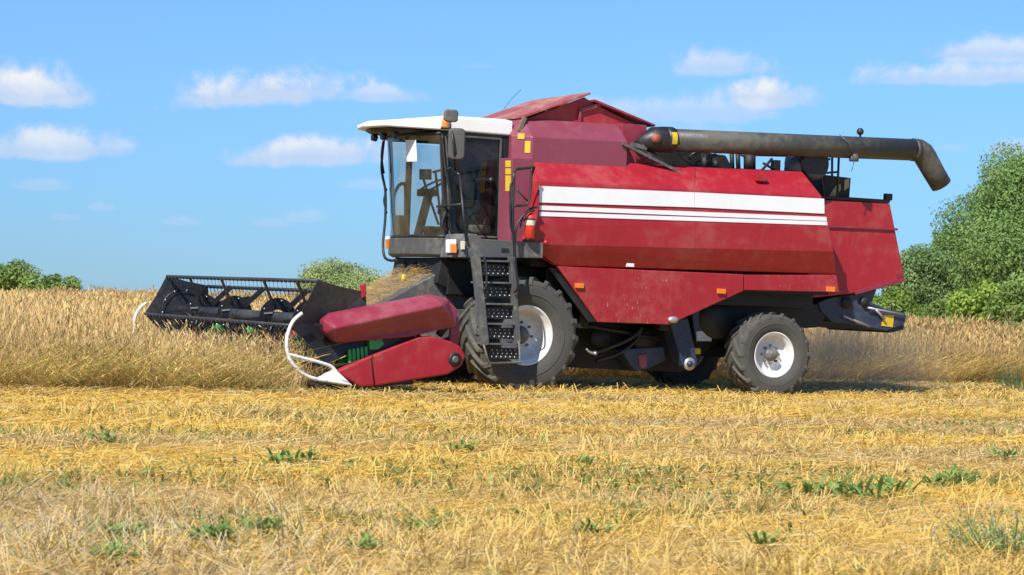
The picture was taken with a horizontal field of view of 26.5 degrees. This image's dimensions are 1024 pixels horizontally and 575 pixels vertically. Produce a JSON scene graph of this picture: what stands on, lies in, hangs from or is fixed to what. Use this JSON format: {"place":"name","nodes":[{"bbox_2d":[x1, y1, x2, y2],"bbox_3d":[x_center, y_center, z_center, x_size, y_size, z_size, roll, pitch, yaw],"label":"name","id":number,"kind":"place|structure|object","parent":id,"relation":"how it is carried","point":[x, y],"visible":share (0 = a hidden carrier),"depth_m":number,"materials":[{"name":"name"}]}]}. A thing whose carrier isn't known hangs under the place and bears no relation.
{"place":"outdoors","nodes":[
{"label":"outdoors","id":0,"kind":"place"},
{"bbox_2d":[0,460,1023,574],"bbox_3d":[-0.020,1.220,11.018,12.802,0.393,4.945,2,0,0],"label":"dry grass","id":1,"kind":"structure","parent":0,"point":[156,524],"depth_m":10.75,"materials":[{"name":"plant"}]},
{"bbox_2d":[0,366,1023,574],"bbox_3d":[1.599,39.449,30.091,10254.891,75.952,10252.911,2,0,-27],"label":"ground","id":2,"kind":"structure","parent":0,"point":[536,550],"depth_m":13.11,"materials":[{"name":"beige plant"}]},
{"bbox_2d":[0,262,13,288],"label":"bush","id":3,"kind":"object","parent":2,"relation":"on","point":[5,280],"visible":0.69,"depth_m":181.93,"materials":[{"name":"green plant"}]},
{"bbox_2d":[0,258,57,292],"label":"bush","id":4,"kind":"object","parent":2,"relation":"on","point":[23,277],"visible":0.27,"depth_m":183.59,"materials":[{"name":"green plant"}]},
{"bbox_2d":[37,273,82,291],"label":"bush","id":5,"kind":"object","parent":2,"relation":"on","point":[54,280],"visible":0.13,"depth_m":190.68,"materials":[{"name":"green plant"}]},
{"bbox_2d":[82,431,136,443],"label":"weed plant","id":6,"kind":"object","parent":2,"relation":"on","point":[109,440],"visible":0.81,"depth_m":16.91,"materials":[{"name":"green plant"}]},
{"bbox_2d":[83,536,152,560],"bbox_3d":[-1.792,1.188,9.867,0.240,0.087,0.278,2,0,29],"label":"weed plant","id":7,"kind":"object","parent":2,"relation":"on","point":[116,547],"visible":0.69,"depth_m":9.88,"materials":[{"name":"green plant"}]},
{"bbox_2d":[103,519,153,536],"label":"weed plant","id":8,"kind":"object","parent":2,"relation":"on","point":[120,529],"visible":0.66,"depth_m":10.81,"materials":[{"name":"green plant"}]},
{"bbox_2d":[176,518,245,540],"bbox_3d":[-1.476,1.185,10.654,0.366,0.101,0.228,2,0,-27],"label":"weed plant","id":9,"kind":"object","parent":2,"relation":"on","point":[224,526],"visible":0.77,"depth_m":10.62,"materials":[{"name":"green plant"}]},
{"bbox_2d":[123,312,357,389],"bbox_3d":[-3.792,0.833,29.542,3.150,1.010,6.324,2,0,-27],"label":"standing wheat","id":10,"kind":"object","parent":2,"relation":"on","point":[263,343],"visible":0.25,"depth_m":28.16,"materials":[{"name":"beige plant"}]},
{"bbox_2d":[237,514,286,530],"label":"weed plant","id":11,"kind":"object","parent":2,"relation":"on","point":[270,520],"visible":0.76,"depth_m":11.22,"materials":[{"name":"green plant"}]},
{"bbox_2d":[254,447,317,463],"bbox_3d":[-1.664,1.222,15.838,0.454,0.123,0.293,2,0,-27],"label":"weed plant","id":12,"kind":"object","parent":2,"relation":"on","point":[278,458],"visible":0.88,"depth_m":15.79,"materials":[{"name":"green plant"}]},
{"bbox_2d":[285,446,327,459],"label":"weed plant","id":13,"kind":"object","parent":2,"relation":"on","point":[309,453],"visible":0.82,"depth_m":16.05,"materials":[{"name":"green plant"}]},
{"bbox_2d":[292,257,387,295],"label":"dome tree","id":14,"kind":"object","parent":2,"relation":"on","point":[338,272],"visible":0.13,"depth_m":148.41,"materials":[{"name":"green plant"}]},
{"bbox_2d":[338,532,387,549],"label":"weed plant","id":15,"kind":"object","parent":2,"relation":"on","point":[370,542],"visible":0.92,"depth_m":10.48,"materials":[{"name":"green plant"}]},
{"bbox_2d":[392,515,446,531],"bbox_3d":[-0.508,1.269,11.729,0.351,0.086,0.269,2,0,-27],"label":"weed plant","id":16,"kind":"object","parent":2,"relation":"on","point":[426,521],"visible":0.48,"depth_m":11.68,"materials":[{"name":"green plant"}]},
{"bbox_2d":[440,437,480,451],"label":"weed plant","id":17,"kind":"object","parent":2,"relation":"on","point":[463,444],"visible":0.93,"depth_m":17.40,"materials":[{"name":"green plant"}]},
{"bbox_2d":[0,370,1023,574],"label":"stubble","id":18,"kind":"object","parent":2,"relation":"on","point":[775,418],"visible":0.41,"depth_m":16.39,"materials":[{"name":"beige plant"}]},
{"bbox_2d":[0,284,1023,391],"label":"wheat crop","id":19,"kind":"object","parent":2,"relation":"on","point":[60,337],"visible":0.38,"depth_m":32.35,"materials":[{"name":"beige plant"}]},
{"bbox_2d":[133,92,950,394],"bbox_3d":[0.997,-0.652,31.419,11.345,4.272,6.463,2,0,-27],"label":"combine harvester","id":20,"kind":"object","parent":2,"relation":"on","point":[671,254],"visible":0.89,"depth_m":30.32,"materials":[{"name":"metal"}]},
{"bbox_2d":[355,264,431,304],"bbox_3d":[-1.962,0.056,29.972,1.417,0.858,1.413,2,0,-27],"label":"straw heap","id":21,"kind":"object","parent":20,"relation":"on","point":[393,278],"visible":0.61,"depth_m":29.93,"materials":[{"name":"beige plant"}]},
{"bbox_2d":[390,215,406,235],"bbox_3d":[-1.617,-0.859,31.021,0.120,0.338,0.320,2,0,-27],"label":"cardboard box","id":22,"kind":"object","parent":20,"relation":"on","point":[399,224],"visible":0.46,"depth_m":30.89,"materials":[{"name":"beige cardboard"}]},
{"bbox_2d":[406,140,416,161],"bbox_3d":[-1.378,-1.875,29.746,0.004,0.310,0.402,2,0,-27],"label":"paper sheet","id":23,"kind":"object","parent":20,"relation":"attached to","point":[411,153],"visible":1,"depth_m":29.74,"materials":[{"name":"white paper"}]},
{"bbox_2d":[423,226,441,233],"bbox_3d":[-1.084,-0.757,29.970,0.240,0.168,0.220,2,0,-27],"label":"tool box","id":24,"kind":"object","parent":20,"relation":"on","point":[431,229],"visible":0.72,"depth_m":29.88,"materials":[{"name":"green paint"}]},
{"bbox_2d":[519,206,536,238],"bbox_3d":[0.222,-0.880,29.192,0.263,0.444,0.140,3,0,-60],"label":"fire extinguisher","id":25,"kind":"object","parent":20,"relation":"attached to","point":[529,229],"visible":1,"depth_m":29.17,"materials":[{"name":"red metal"}]},
{"bbox_2d":[564,453,601,466],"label":"weed plant","id":26,"kind":"object","parent":2,"relation":"on","point":[588,460],"visible":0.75,"depth_m":16.48,"materials":[{"name":"green plant"}]},
{"bbox_2d":[568,517,614,532],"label":"weed plant","id":27,"kind":"object","parent":2,"relation":"on","point":[607,528],"visible":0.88,"depth_m":11.52,"materials":[{"name":"green plant"}]},
{"bbox_2d":[740,529,795,543],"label":"weed plant","id":28,"kind":"object","parent":2,"relation":"on","point":[759,539],"visible":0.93,"depth_m":11.30,"materials":[{"name":"green plant"}]},
{"bbox_2d":[774,471,854,494],"bbox_3d":[2.093,1.344,15.022,0.633,0.166,0.371,2,0,-27],"label":"weed plant","id":29,"kind":"object","parent":2,"relation":"on","point":[808,487],"visible":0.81,"depth_m":14.95,"materials":[{"name":"green plant"}]},
{"bbox_2d":[813,480,856,495],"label":"weed plant","id":30,"kind":"object","parent":2,"relation":"on","point":[835,485],"visible":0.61,"depth_m":14.90,"materials":[{"name":"green plant"}]},
{"bbox_2d":[832,473,893,498],"bbox_3d":[2.373,1.334,14.754,0.385,0.175,0.479,2,0,19],"label":"weed plant","id":31,"kind":"object","parent":2,"relation":"on","point":[867,486],"visible":0.93,"depth_m":14.68,"materials":[{"name":"green plant"}]},
{"bbox_2d":[865,474,925,492],"bbox_3d":[2.648,1.360,15.085,0.385,0.121,0.390,2,0,-6],"label":"weed plant","id":32,"kind":"object","parent":2,"relation":"on","point":[888,479],"visible":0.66,"depth_m":15.06,"materials":[{"name":"green plant"}]},
{"bbox_2d":[872,286,926,318],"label":"round bush","id":33,"kind":"object","parent":2,"relation":"on","point":[901,300],"visible":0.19,"depth_m":93.89,"materials":[{"name":"green plant"}]},
{"bbox_2d":[879,245,960,310],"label":"bush","id":34,"kind":"object","parent":2,"relation":"on","point":[927,286],"visible":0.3,"depth_m":105.24,"materials":[{"name":"green plant"}]},
{"bbox_2d":[917,299,951,320],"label":"round bush","id":35,"kind":"object","parent":2,"relation":"on","point":[940,310],"visible":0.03,"depth_m":89.95,"materials":[{"name":"green plant"}]},
{"bbox_2d":[917,468,960,486],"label":"weed plant","id":36,"kind":"object","parent":2,"relation":"on","point":[937,478],"visible":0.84,"depth_m":16.03,"materials":[{"name":"green plant"}]},
{"bbox_2d":[909,225,969,290],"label":"willow tree","id":37,"kind":"object","parent":2,"relation":"on","point":[933,247],"visible":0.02,"depth_m":109.26,"materials":[{"name":"green plant"}]},
{"bbox_2d":[933,464,983,485],"bbox_3d":[3.382,1.414,16.373,0.374,0.152,0.437,2,0,38],"label":"weed plant","id":38,"kind":"object","parent":2,"relation":"on","point":[961,475],"visible":0.66,"depth_m":16.34,"materials":[{"name":"green plant"}]},
{"bbox_2d":[945,277,998,325],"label":"round bush","id":39,"kind":"object","parent":2,"relation":"on","point":[964,302],"visible":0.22,"depth_m":87.47,"materials":[{"name":"green plant"}]},
{"bbox_2d":[933,523,1010,552],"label":"weeds","id":40,"kind":"object","parent":2,"relation":"on","point":[983,538],"visible":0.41,"depth_m":11.65,"materials":[{"name":"green plant"}]},
{"bbox_2d":[928,139,1023,315],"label":"willow tree","id":41,"kind":"object","parent":2,"relation":"on","point":[991,239],"visible":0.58,"depth_m":100.70,"materials":[{"name":"green plant"}]},
{"bbox_2d":[935,505,1023,558],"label":"grass tuft","id":42,"kind":"object","parent":2,"relation":"on","point":[996,538],"visible":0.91,"depth_m":11.47,"materials":[{"name":"green plant"}]},
{"bbox_2d":[977,321,1023,377],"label":"tall weed","id":43,"kind":"object","parent":2,"relation":"on","point":[1008,336],"visible":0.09,"depth_m":44.81,"materials":[{"name":"green plant"}]},
{"bbox_2d":[982,275,1023,325],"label":"round bush","id":44,"kind":"object","parent":2,"relation":"on","point":[1010,294],"visible":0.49,"depth_m":84.96,"materials":[{"name":"green plant"}]},
{"bbox_2d":[983,442,1023,459],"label":"weed plant","id":45,"kind":"object","parent":2,"relation":"on","point":[993,450],"visible":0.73,"depth_m":19.12,"materials":[{"name":"green plant"}]},
{"bbox_2d":[988,363,1023,391],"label":"thistle plant","id":46,"kind":"object","parent":2,"relation":"on","point":[1007,383],"visible":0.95,"depth_m":36.92,"materials":[{"name":"green plant"}]},
{"bbox_2d":[0,0,1023,296],"label":"sky","id":47,"kind":"structure","parent":0,"point":[142,142],"materials":[{"name":"blue"}]}
]}

